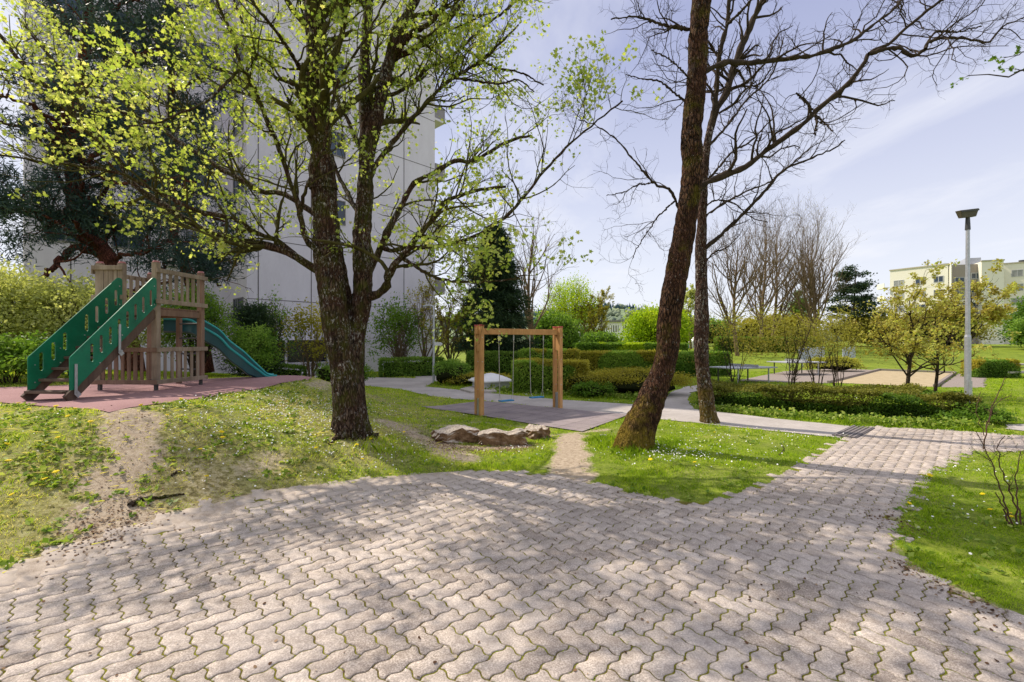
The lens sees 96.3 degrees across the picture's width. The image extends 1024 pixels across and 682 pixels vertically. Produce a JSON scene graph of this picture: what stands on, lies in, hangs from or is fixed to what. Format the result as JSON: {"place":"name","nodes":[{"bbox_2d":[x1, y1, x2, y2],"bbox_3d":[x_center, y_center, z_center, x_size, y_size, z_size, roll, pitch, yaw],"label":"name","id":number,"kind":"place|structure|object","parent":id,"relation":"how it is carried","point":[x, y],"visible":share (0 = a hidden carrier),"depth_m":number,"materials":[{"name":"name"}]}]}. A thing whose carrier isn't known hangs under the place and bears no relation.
{"place":"outdoors","nodes":[
{"label":"outdoors","id":0,"kind":"place"},
{"bbox_2d":[0,342,1023,614],"bbox_3d":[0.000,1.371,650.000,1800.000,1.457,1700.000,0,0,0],"label":"ground","id":1,"kind":"structure","parent":0,"point":[136,458],"depth_m":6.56,"materials":[{"name":"green plant"}]},
{"bbox_2d":[0,255,86,338],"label":"willow bush","id":2,"kind":"object","parent":1,"relation":"on","point":[4,275],"visible":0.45,"depth_m":12.51,"materials":[{"name":"green plant"}]},
{"bbox_2d":[0,325,92,383],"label":"flowering shrub","id":3,"kind":"object","parent":1,"relation":"on","point":[15,352],"visible":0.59,"depth_m":10.65,"materials":[{"name":"green plant"}]},
{"bbox_2d":[0,267,183,375],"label":"willow bush","id":4,"kind":"object","parent":1,"relation":"on","point":[79,299],"visible":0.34,"depth_m":12.72,"materials":[{"name":"green plant"}]},
{"bbox_2d":[0,0,243,371],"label":"pine tree","id":5,"kind":"object","parent":1,"relation":"on","point":[81,210],"visible":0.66,"depth_m":15.86,"materials":[{"name":"green plant"}]},
{"bbox_2d":[0,375,311,411],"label":"playground surface","id":6,"kind":"object","parent":1,"relation":"on","point":[117,397],"visible":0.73,"depth_m":8.97,"materials":[{"name":"red rubber"}]},
{"bbox_2d":[20,260,276,400],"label":"climbing tower","id":7,"kind":"structure","parent":6,"relation":"on","point":[141,309],"depth_m":9.30,"materials":[{"name":"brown wood"}]},
{"bbox_2d":[127,493,184,506],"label":"fallen branch","id":8,"kind":"object","parent":1,"relation":"on","point":[133,502],"visible":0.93,"depth_m":5.38,"materials":[{"name":"brown wood"}]},
{"bbox_2d":[65,0,260,372],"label":"pine tree","id":9,"kind":"object","parent":1,"relation":"on","point":[208,267],"visible":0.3,"depth_m":16.77,"materials":[{"name":"green plant"}]},
{"bbox_2d":[142,279,245,375],"bbox_3d":[-10.219,-0.371,14.770,3.119,3.219,2.745,0,0,-19],"label":"round bush","id":10,"kind":"object","parent":1,"relation":"on","point":[212,316],"visible":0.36,"depth_m":14.57,"materials":[{"name":"green plant"}]},
{"bbox_2d":[23,0,444,373],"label":"tower block","id":11,"kind":"structure","parent":1,"relation":"on","point":[292,280],"depth_m":26.49,"materials":[{"name":"white paint"}]},
{"bbox_2d":[112,220,144,249],"bbox_3d":[-19.570,-5.400,23.391,0.068,1.400,1.300,0,0,43],"label":"window","id":12,"kind":"structure","parent":11,"relation":"in","point":[125,237],"depth_m":23.30,"materials":[{"name":"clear glass"}]},
{"bbox_2d":[186,40,213,71],"bbox_3d":[-17.457,-16.000,25.659,0.068,1.400,1.300,0,0,43],"label":"window","id":13,"kind":"structure","parent":11,"relation":"in","point":[194,40],"depth_m":25.71,"materials":[{"name":"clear glass"}]},
{"bbox_2d":[233,104,243,136],"bbox_3d":[-15.276,-12.350,25.560,1.600,1.500,0.068,0,0,43],"label":"window","id":14,"kind":"structure","parent":11,"relation":"in","point":[236,130],"depth_m":25.53,"materials":[{"name":"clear glass"}]},
{"bbox_2d":[277,340,328,364],"bbox_3d":[-11.972,0.825,27.123,0.097,1.750,6.480,0,0,43],"label":"shop window","id":15,"kind":"structure","parent":11,"relation":"in","point":[292,360],"depth_m":26.64,"materials":[{"name":"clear glass"}]},
{"bbox_2d":[331,131,345,158],"bbox_3d":[-10.866,-12.200,28.334,0.068,1.500,1.200,0,0,43],"label":"window","id":16,"kind":"structure","parent":11,"relation":"in","point":[338,153],"depth_m":28.40,"materials":[{"name":"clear glass"}]},
{"bbox_2d":[337,200,345,225],"bbox_3d":[-10.866,-8.000,28.334,0.068,1.500,1.200,0,0,43],"label":"window","id":17,"kind":"structure","parent":11,"relation":"in","point":[341,214],"depth_m":28.59,"materials":[{"name":"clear glass"}]},
{"bbox_2d":[0,375,494,572],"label":"dry thatch","id":18,"kind":"object","parent":1,"relation":"on","point":[268,419],"visible":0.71,"depth_m":6.59,"materials":[{"name":"beige plant"}]},
{"bbox_2d":[211,297,289,376],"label":"shrub","id":19,"kind":"object","parent":1,"relation":"on","point":[251,314],"visible":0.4,"depth_m":16.81,"materials":[{"name":"green plant"}]},
{"bbox_2d":[218,320,285,376],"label":"juniper bush","id":20,"kind":"object","parent":1,"relation":"on","point":[251,342],"visible":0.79,"depth_m":15.64,"materials":[{"name":"green plant"}]},
{"bbox_2d":[256,284,312,368],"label":"open shrub","id":21,"kind":"object","parent":1,"relation":"on","point":[276,319],"visible":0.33,"depth_m":18.16,"materials":[{"name":"green plant"}]},
{"bbox_2d":[267,362,307,375],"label":"clipped hedge","id":22,"kind":"object","parent":1,"relation":"on","point":[290,371],"visible":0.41,"depth_m":17.79,"materials":[{"name":"green plant"}]},
{"bbox_2d":[275,296,328,376],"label":"open shrub","id":23,"kind":"object","parent":1,"relation":"on","point":[315,348],"visible":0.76,"depth_m":17.86,"materials":[{"name":"green plant"}]},
{"bbox_2d":[314,361,330,381],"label":"box bush","id":24,"kind":"object","parent":1,"relation":"on","point":[322,373],"visible":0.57,"depth_m":17.31,"materials":[{"name":"green plant"}]},
{"bbox_2d":[0,0,664,441],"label":"maple tree","id":25,"kind":"object","parent":1,"relation":"on","point":[318,118],"visible":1,"depth_m":7.68,"materials":[{"name":"green plant"}]},
{"bbox_2d":[365,291,435,362],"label":"loose shrub","id":26,"kind":"object","parent":1,"relation":"on","point":[391,322],"visible":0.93,"depth_m":26.70,"materials":[{"name":"green plant"}]},
{"bbox_2d":[377,356,444,377],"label":"clipped hedge","id":27,"kind":"object","parent":1,"relation":"on","point":[406,367],"visible":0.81,"depth_m":25.75,"materials":[{"name":"green plant"}]},
{"bbox_2d":[405,266,471,361],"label":"bare shrub","id":28,"kind":"object","parent":1,"relation":"on","point":[427,308],"visible":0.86,"depth_m":27.32,"materials":[{"name":"green plant"}]},
{"bbox_2d":[427,275,469,360],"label":"bare shrub","id":29,"kind":"object","parent":1,"relation":"on","point":[446,336],"visible":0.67,"depth_m":28.36,"materials":[{"name":"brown plant"}]},
{"bbox_2d":[429,358,472,383],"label":"box bush","id":30,"kind":"object","parent":1,"relation":"on","point":[445,370],"visible":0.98,"depth_m":20.69,"materials":[{"name":"green plant"}]},
{"bbox_2d":[431,424,479,443],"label":"stone block","id":31,"kind":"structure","parent":1,"relation":"on","point":[456,434],"depth_m":8.80,"materials":[{"name":"stone"}]},
{"bbox_2d":[445,262,474,339],"bbox_3d":[-2.984,-1.700,32.109,3.470,7.626,3.992,0,0,-20],"label":"loose tree","id":32,"kind":"object","parent":1,"relation":"on","point":[464,310],"visible":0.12,"depth_m":31.65,"materials":[{"name":"green plant"}]},
{"bbox_2d":[439,371,510,384],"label":"ground bush","id":33,"kind":"object","parent":1,"relation":"on","point":[464,378],"visible":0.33,"depth_m":20.51,"materials":[{"name":"green plant"}]},
{"bbox_2d":[468,373,511,387],"bbox_3d":[-0.897,1.695,19.340,1.580,0.710,1.340,0,0,-24],"label":"skylight","id":34,"kind":"object","parent":1,"relation":"on","point":[490,378],"visible":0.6,"depth_m":18.92,"materials":[{"name":"white plastic"}]},
{"bbox_2d":[465,349,530,374],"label":"clipped hedge","id":35,"kind":"object","parent":1,"relation":"on","point":[491,360],"visible":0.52,"depth_m":26.56,"materials":[{"name":"green plant"}]},
{"bbox_2d":[450,224,546,355],"bbox_3d":[-0.815,-2.770,28.493,6.419,9.743,6.381,0,0,0],"label":"spruce tree","id":36,"kind":"object","parent":1,"relation":"on","point":[508,298],"visible":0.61,"depth_m":27.54,"materials":[{"name":"green plant"}]},
{"bbox_2d":[477,428,527,445],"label":"stone block","id":37,"kind":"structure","parent":1,"relation":"on","point":[496,436],"depth_m":8.77,"materials":[{"name":"stone"}]},
{"bbox_2d":[5,373,1017,554],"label":"daisies","id":38,"kind":"object","parent":1,"relation":"on","point":[450,419],"visible":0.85,"depth_m":7.81,"materials":[{"name":"white plant"}]},
{"bbox_2d":[0,375,1023,584],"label":"weeds","id":39,"kind":"object","parent":1,"relation":"on","point":[42,468],"visible":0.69,"depth_m":5.95,"materials":[{"name":"green plant"}]},
{"bbox_2d":[0,426,1023,681],"bbox_3d":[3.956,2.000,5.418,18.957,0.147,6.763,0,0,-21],"label":"paved area","id":40,"kind":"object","parent":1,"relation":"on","point":[856,476],"visible":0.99,"depth_m":3.68,"materials":[{"name":"concrete"}]},
{"bbox_2d":[0,470,473,590],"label":"sand drift","id":41,"kind":"object","parent":40,"relation":"on","point":[31,567],"visible":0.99,"depth_m":5.14,"materials":[{"name":"beige sand"}]},
{"bbox_2d":[2,434,1019,681],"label":"moss tufts","id":42,"kind":"object","parent":40,"relation":"on","point":[670,618],"visible":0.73,"depth_m":3.05,"materials":[{"name":"green plant"}]},
{"bbox_2d":[0,405,1023,676],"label":"leaf litter","id":43,"kind":"object","parent":40,"relation":"on","point":[432,549],"visible":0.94,"depth_m":4.66,"materials":[{"name":"brown plant"}]},
{"bbox_2d":[966,378,1019,447],"bbox_3d":[8.891,1.302,8.532,0.958,1.410,0.410,0,0,0],"label":"sapling","id":44,"kind":"object","parent":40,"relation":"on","point":[992,404],"visible":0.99,"depth_m":8.47,"materials":[{"name":"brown plant"}]},
{"bbox_2d":[423,401,625,430],"bbox_3d":[0.322,1.990,12.996,5.760,0.043,2.794,0,0,42],"label":"swing mat","id":45,"kind":"object","parent":1,"relation":"on","point":[576,420],"visible":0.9,"depth_m":12.36,"materials":[{"name":"rubber"}]},
{"bbox_2d":[474,325,562,415],"bbox_3d":[0.231,0.794,13.016,2.844,2.457,0.350,0,0,-33],"label":"swing frame","id":46,"kind":"object","parent":45,"relation":"on","point":[479,374],"visible":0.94,"depth_m":12.87,"materials":[{"name":"brown wood"}]},
{"bbox_2d":[524,424,550,439],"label":"stone block","id":47,"kind":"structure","parent":1,"relation":"on","point":[534,432],"depth_m":9.41,"materials":[{"name":"stone"}]},
{"bbox_2d":[509,199,569,352],"bbox_3d":[1.858,-4.838,38.207,6.038,13.924,6.036,0,0,0],"label":"bare tree","id":48,"kind":"object","parent":1,"relation":"on","point":[531,295],"visible":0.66,"depth_m":37.64,"materials":[{"name":"brown plant"}]},
{"bbox_2d":[518,347,580,365],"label":"clipped hedge","id":49,"kind":"object","parent":1,"relation":"on","point":[570,353],"visible":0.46,"depth_m":24.38,"materials":[{"name":"green plant"}]},
{"bbox_2d":[510,357,590,393],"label":"clipped hedge","id":50,"kind":"object","parent":1,"relation":"on","point":[520,376],"visible":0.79,"depth_m":17.46,"materials":[{"name":"green plant"}]},
{"bbox_2d":[523,308,588,348],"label":"dense bush","id":51,"kind":"object","parent":1,"relation":"on","point":[571,335],"visible":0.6,"depth_m":38.85,"materials":[{"name":"green plant"}]},
{"bbox_2d":[485,383,637,399],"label":"undergrowth","id":52,"kind":"object","parent":1,"relation":"on","point":[625,395],"visible":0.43,"depth_m":16.59,"materials":[{"name":"green plant"}]},
{"bbox_2d":[535,270,605,331],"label":"yellow tree","id":53,"kind":"object","parent":1,"relation":"on","point":[571,297],"visible":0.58,"depth_m":53.00,"materials":[{"name":"green plant"}]},
{"bbox_2d":[568,380,616,396],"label":"ground bush","id":54,"kind":"object","parent":1,"relation":"on","point":[590,388],"visible":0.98,"depth_m":16.16,"materials":[{"name":"green plant"}]},
{"bbox_2d":[575,286,614,338],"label":"yellow tree","id":55,"kind":"object","parent":1,"relation":"on","point":[593,322],"visible":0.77,"depth_m":51.76,"materials":[{"name":"green plant"}]},
{"bbox_2d":[580,329,625,346],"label":"dense bush","id":56,"kind":"object","parent":1,"relation":"on","point":[606,336],"visible":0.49,"depth_m":41.33,"materials":[{"name":"green plant"}]},
{"bbox_2d":[591,320,637,341],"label":"school building","id":57,"kind":"structure","parent":1,"relation":"on","point":[614,326],"depth_m":74.14,"materials":[{"name":"white concrete"}]},
{"bbox_2d":[563,349,687,373],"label":"clipped hedge","id":58,"kind":"object","parent":1,"relation":"on","point":[618,358],"visible":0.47,"depth_m":26.83,"materials":[{"name":"green plant"}]},
{"bbox_2d":[557,365,696,393],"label":"ground bush","id":59,"kind":"object","parent":1,"relation":"on","point":[630,380],"visible":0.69,"depth_m":16.59,"materials":[{"name":"green plant"}]},
{"bbox_2d":[571,341,688,355],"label":"clipped hedge","id":60,"kind":"object","parent":1,"relation":"on","point":[616,346],"visible":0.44,"depth_m":35.51,"materials":[{"name":"green plant"}]},
{"bbox_2d":[435,303,841,340],"bbox_3d":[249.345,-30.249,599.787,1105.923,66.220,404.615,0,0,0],"label":"distant wood","id":61,"kind":"object","parent":1,"relation":"on","point":[616,311],"visible":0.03,"depth_m":572.56,"materials":[{"name":"green plant"}]},
{"bbox_2d":[617,300,693,349],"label":"lime bush","id":62,"kind":"object","parent":1,"relation":"on","point":[642,324],"visible":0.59,"depth_m":45.02,"materials":[{"name":"green plant"}]},
{"bbox_2d":[682,283,695,348],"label":"flowering tree","id":63,"kind":"object","parent":1,"relation":"on","point":[690,294],"visible":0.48,"depth_m":53.88,"materials":[{"name":"green plant"}]},
{"bbox_2d":[675,350,731,376],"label":"clipped hedge","id":64,"kind":"object","parent":1,"relation":"on","point":[683,364],"visible":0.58,"depth_m":25.98,"materials":[{"name":"green plant"}]},
{"bbox_2d":[681,315,741,343],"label":"distant bush","id":65,"kind":"object","parent":1,"relation":"on","point":[713,323],"visible":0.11,"depth_m":60.99,"materials":[{"name":"green plant"}]},
{"bbox_2d":[681,297,797,395],"bbox_3d":[7.746,0.235,16.278,4.102,3.647,3.760,0,0,0],"label":"olive shrub","id":66,"kind":"object","parent":1,"relation":"on","point":[727,335],"visible":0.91,"depth_m":16.10,"materials":[{"name":"green plant"}]},
{"bbox_2d":[709,363,777,382],"bbox_3d":[11.250,1.568,22.300,2.750,0.905,1.710,0,0,-22],"label":"table tennis","id":67,"kind":"object","parent":1,"relation":"on","point":[750,366],"visible":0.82,"depth_m":22.09,"materials":[{"name":"metal"}]},
{"bbox_2d":[707,205,794,355],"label":"bare tree","id":68,"kind":"object","parent":1,"relation":"on","point":[735,280],"visible":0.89,"depth_m":45.56,"materials":[{"name":"brown plant"}]},
{"bbox_2d":[677,0,852,423],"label":"slender tree","id":69,"kind":"object","parent":1,"relation":"on","point":[707,409],"visible":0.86,"depth_m":11.16,"materials":[{"name":"brown plant"}]},
{"bbox_2d":[713,336,821,352],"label":"clipped hedge","id":70,"kind":"object","parent":1,"relation":"on","point":[740,347],"visible":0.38,"depth_m":49.66,"materials":[{"name":"green plant"}]},
{"bbox_2d":[534,0,1023,451],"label":"leaning tree","id":71,"kind":"object","parent":1,"relation":"on","point":[639,425],"visible":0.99,"depth_m":8.14,"materials":[{"name":"brown plant"}]},
{"bbox_2d":[729,194,829,336],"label":"bare tree","id":72,"kind":"object","parent":1,"relation":"on","point":[762,291],"visible":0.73,"depth_m":49.32,"materials":[{"name":"brown plant"}]},
{"bbox_2d":[731,311,831,336],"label":"distant bush","id":73,"kind":"object","parent":1,"relation":"on","point":[755,325],"visible":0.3,"depth_m":61.02,"materials":[{"name":"green plant"}]},
{"bbox_2d":[737,204,828,336],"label":"bare tree","id":74,"kind":"object","parent":1,"relation":"on","point":[783,300],"visible":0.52,"depth_m":53.71,"materials":[{"name":"brown plant"}]},
{"bbox_2d":[726,299,853,396],"bbox_3d":[9.717,0.227,16.093,4.107,3.661,3.096,0,0,0],"label":"olive shrub","id":75,"kind":"object","parent":1,"relation":"on","point":[796,370],"visible":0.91,"depth_m":15.87,"materials":[{"name":"green plant"}]},
{"bbox_2d":[784,290,811,323],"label":"spruce tree","id":76,"kind":"object","parent":1,"relation":"on","point":[795,310],"visible":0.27,"depth_m":63.59,"materials":[{"name":"green plant"}]},
{"bbox_2d":[740,369,869,382],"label":"gravel","id":77,"kind":"structure","parent":1,"relation":"on","point":[778,377],"depth_m":25.74,"materials":[{"name":"grey gravel"}]},
{"bbox_2d":[767,359,825,374],"bbox_3d":[17.100,1.558,27.600,2.750,0.925,1.710,0,0,-12],"label":"table tennis","id":78,"kind":"object","parent":77,"relation":"on","point":[801,361],"visible":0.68,"depth_m":27.27,"materials":[{"name":"metal"}]},
{"bbox_2d":[739,301,880,392],"bbox_3d":[11.084,0.269,17.000,4.948,3.576,3.483,0,0,0],"label":"olive shrub","id":79,"kind":"object","parent":1,"relation":"on","point":[807,351],"visible":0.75,"depth_m":16.91,"materials":[{"name":"green plant"}]},
{"bbox_2d":[761,192,860,335],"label":"bare tree","id":80,"kind":"object","parent":1,"relation":"on","point":[817,235],"visible":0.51,"depth_m":57.66,"materials":[{"name":"brown plant"}]},
{"bbox_2d":[773,210,850,336],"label":"bare tree","id":81,"kind":"object","parent":1,"relation":"on","point":[812,282],"visible":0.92,"depth_m":50.39,"materials":[{"name":"brown plant"}]},
{"bbox_2d":[802,354,866,370],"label":"yellow shrub","id":82,"kind":"object","parent":1,"relation":"on","point":[851,364],"visible":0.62,"depth_m":30.11,"materials":[{"name":"green plant"}]},
{"bbox_2d":[778,307,900,386],"bbox_3d":[13.266,0.332,18.588,4.507,3.450,3.606,0,0,23],"label":"olive shrub","id":83,"kind":"object","parent":1,"relation":"on","point":[837,366],"visible":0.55,"depth_m":18.24,"materials":[{"name":"green plant"}]},
{"bbox_2d":[696,378,984,422],"bbox_3d":[8.862,1.602,13.163,6.649,0.925,1.881,0,0,28],"label":"hedge","id":84,"kind":"object","parent":1,"relation":"on","point":[902,394],"visible":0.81,"depth_m":12.54,"materials":[{"name":"green plant"}]},
{"bbox_2d":[695,402,998,428],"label":"undergrowth","id":85,"kind":"object","parent":1,"relation":"on","point":[910,421],"visible":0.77,"depth_m":11.19,"materials":[{"name":"green plant"}]},
{"bbox_2d":[822,264,887,345],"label":"cedar tree","id":86,"kind":"object","parent":1,"relation":"on","point":[858,287],"visible":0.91,"depth_m":59.18,"materials":[{"name":"green plant"}]},
{"bbox_2d":[821,309,927,345],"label":"distant bush","id":87,"kind":"object","parent":1,"relation":"on","point":[867,322],"visible":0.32,"depth_m":59.01,"materials":[{"name":"green plant"}]},
{"bbox_2d":[832,371,949,386],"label":"sand","id":88,"kind":"structure","parent":1,"relation":"on","point":[925,379],"depth_m":24.32,"materials":[{"name":"beige sand"}]},
{"bbox_2d":[827,369,956,386],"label":"sand court kerb","id":89,"kind":"structure","parent":1,"relation":"on","point":[945,378],"depth_m":26.56,"materials":[{"name":"concrete"}]},
{"bbox_2d":[847,258,991,383],"bbox_3d":[14.419,-0.401,16.455,3.344,5.016,4.398,0,0,0],"label":"golden shrub","id":90,"kind":"object","parent":1,"relation":"on","point":[912,344],"visible":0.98,"depth_m":16.33,"materials":[{"name":"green plant"}]},
{"bbox_2d":[869,278,1020,391],"bbox_3d":[15.880,-0.123,17.320,3.652,4.457,3.424,0,0,-11],"label":"golden shrub","id":91,"kind":"object","parent":1,"relation":"on","point":[951,312],"visible":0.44,"depth_m":16.99,"materials":[{"name":"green plant"}]},
{"bbox_2d":[877,257,1023,343],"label":"apartment block","id":92,"kind":"structure","parent":1,"relation":"on","point":[979,267],"depth_m":94.87,"materials":[{"name":"paint"}]},
{"bbox_2d":[905,305,1003,345],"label":"distant bush","id":93,"kind":"object","parent":1,"relation":"on","point":[984,330],"visible":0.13,"depth_m":58.92,"materials":[{"name":"green plant"}]},
{"bbox_2d":[942,374,986,387],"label":"gravel","id":94,"kind":"structure","parent":1,"relation":"on","point":[958,381],"depth_m":22.02,"materials":[{"name":"grey gravel"}]},
{"bbox_2d":[907,258,1023,351],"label":"golden shrub","id":95,"kind":"object","parent":1,"relation":"on","point":[991,313],"visible":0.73,"depth_m":34.79,"materials":[{"name":"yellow plant"}]},
{"bbox_2d":[955,208,983,422],"bbox_3d":[11.476,-0.643,11.540,0.600,5.388,0.600,0,0,0],"label":"street lamp","id":96,"kind":"object","parent":1,"relation":"on","point":[967,214],"visible":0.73,"depth_m":11.50,"materials":[{"name":"metal"}]},
{"bbox_2d":[927,402,1019,424],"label":"weedy clump","id":97,"kind":"object","parent":1,"relation":"on","point":[1004,416],"visible":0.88,"depth_m":11.01,"materials":[{"name":"green plant"}]},
{"bbox_2d":[950,45,1023,88],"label":"maple tree","id":98,"kind":"object","parent":1,"relation":"on","point":[1012,67],"visible":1,"depth_m":6.58,"materials":[{"name":"green plant"}]},
{"bbox_2d":[960,357,1021,377],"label":"box hedge","id":99,"kind":"object","parent":1,"relation":"on","point":[993,367],"visible":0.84,"depth_m":24.86,"materials":[{"name":"green plant"}]},
{"bbox_2d":[960,429,1023,525],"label":"sapling","id":100,"kind":"object","parent":1,"relation":"on","point":[1017,507],"visible":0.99,"depth_m":4.98,"materials":[{"name":"brown plant"}]},
{"bbox_2d":[990,296,1023,342],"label":"distant bush","id":101,"kind":"object","parent":1,"relation":"on","point":[1020,311],"visible":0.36,"depth_m":57.14,"materials":[{"name":"green plant"}]},
{"bbox_2d":[1002,315,1023,348],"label":"distant bush","id":102,"kind":"object","parent":1,"relation":"on","point":[1017,325],"visible":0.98,"depth_m":52.45,"materials":[{"name":"green plant"}]},
{"bbox_2d":[0,0,1023,329],"label":"sky","id":103,"kind":"structure","parent":0,"point":[905,177],"materials":[{"name":"blue"}]},
{"bbox_2d":[301,374,848,437],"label":"path","id":104,"kind":"structure","parent":0,"point":[416,384],"depth_m":13.53,"materials":[{"name":"grey concrete"}]},
{"bbox_2d":[423,304,441,382],"bbox_3d":[-3.807,0.123,22.040,0.935,3.764,0.160,0,0,0],"label":"street lamp","id":105,"kind":"object","parent":104,"relation":"on","point":[433,354],"visible":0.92,"depth_m":22.00,"materials":[{"name":"metal"}]},
{"bbox_2d":[832,425,874,437],"bbox_3d":[7.501,1.990,10.046,1.635,0.056,0.420,0,0,-41],"label":"drain channel","id":106,"kind":"object","parent":104,"relation":"on","point":[852,432],"visible":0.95,"depth_m":9.94,"materials":[{"name":"grey metal"}]},
{"bbox_2d":[665,385,696,408],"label":"side path","id":107,"kind":"structure","parent":0,"point":[677,398],"depth_m":15.89,"materials":[{"name":"grey asphalt"}]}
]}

